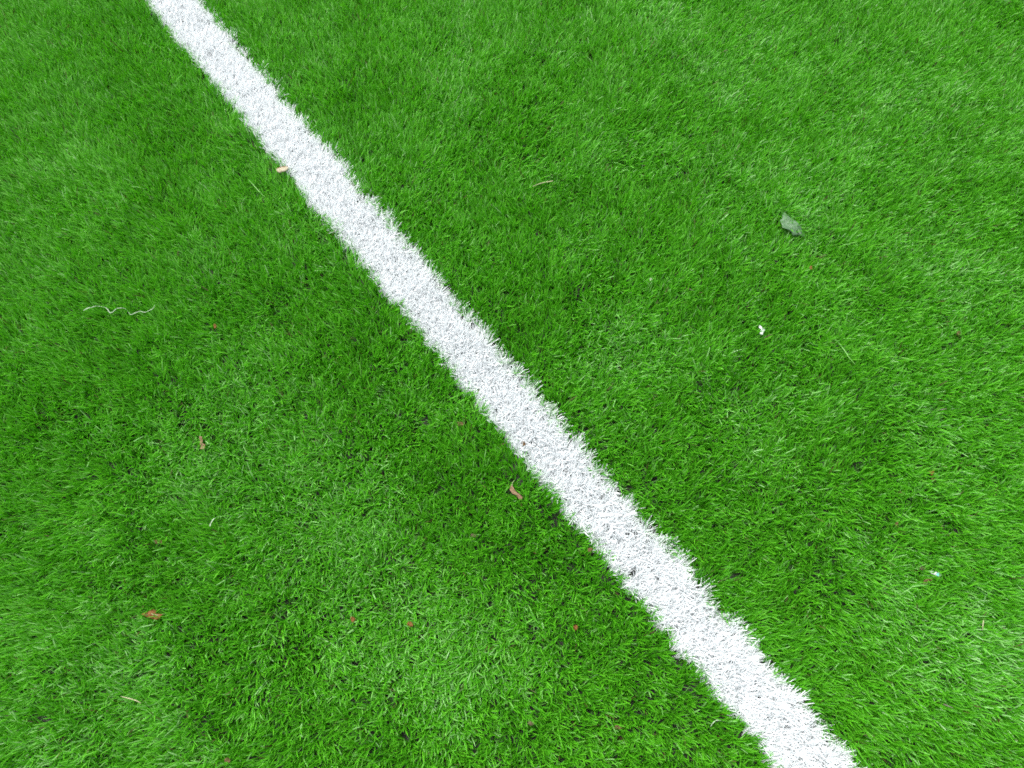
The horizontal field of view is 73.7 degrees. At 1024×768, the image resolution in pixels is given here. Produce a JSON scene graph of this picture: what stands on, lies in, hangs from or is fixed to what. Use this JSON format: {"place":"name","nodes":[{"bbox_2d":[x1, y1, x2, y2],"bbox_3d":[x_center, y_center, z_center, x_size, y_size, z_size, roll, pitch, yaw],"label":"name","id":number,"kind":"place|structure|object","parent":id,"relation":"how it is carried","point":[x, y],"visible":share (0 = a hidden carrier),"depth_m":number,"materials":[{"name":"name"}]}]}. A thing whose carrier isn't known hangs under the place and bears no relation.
{"place":"outdoors","nodes":[
{"label":"outdoors","id":0,"kind":"place"},
{"bbox_2d":[0,0,1023,767],"bbox_3d":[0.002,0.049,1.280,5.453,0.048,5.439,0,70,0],"label":"green grass","id":1,"kind":"structure","parent":0,"point":[486,32],"depth_m":1.32,"materials":[{"name":"green plant"}]},
{"bbox_2d":[83,305,154,314],"bbox_3d":[-0.780,-0.147,1.354,0.138,0.009,0.025,0,70,0],"label":"white thread","id":2,"kind":"object","parent":1,"relation":"on","point":[117,308],"visible":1,"depth_m":1.35},
{"bbox_2d":[142,610,162,619],"bbox_3d":[-0.606,0.389,1.154,0.037,0.005,0.015,15,70,5],"label":"dry leaf","id":3,"kind":"object","parent":1,"relation":"on","point":[150,613],"visible":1,"depth_m":1.15,"materials":[{"name":"plant"}]},
{"bbox_2d":[199,436,204,448],"bbox_3d":[-0.571,0.108,1.258,0.010,0.005,0.025,-8,70,-3],"label":"dry leaf","id":4,"kind":"object","parent":1,"relation":"on","point":[201,444],"visible":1,"depth_m":1.26,"materials":[{"name":"brown plant"}]},
{"bbox_2d":[276,166,287,172],"bbox_3d":[-0.495,-0.462,1.470,0.028,0.004,0.013,-18,71,-7],"label":"wood splinter","id":5,"kind":"object","parent":1,"relation":"on","point":[282,169],"visible":1,"depth_m":1.47,"materials":[{"name":"beige wood"}]},
{"bbox_2d":[145,0,866,767],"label":"field marking line","id":6,"kind":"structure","parent":1,"relation":"on","point":[245,84],"depth_m":1.28,"materials":[{"name":"white paint"}]},
{"bbox_2d":[510,480,522,498],"bbox_3d":[0.006,0.194,1.228,0.016,0.004,0.040,-23,71,-8],"label":"dry leaf","id":7,"kind":"object","parent":1,"relation":"on","point":[513,491],"visible":1,"depth_m":1.23,"materials":[{"name":"plant"}]},
{"bbox_2d":[780,213,803,236],"bbox_3d":[0.579,-0.327,1.421,0.039,0.014,0.070,-36,74,-12],"label":"green leaf","id":8,"kind":"object","parent":1,"relation":"on","point":[786,225],"visible":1,"depth_m":1.42,"materials":[{"name":"green plant"}]}
]}

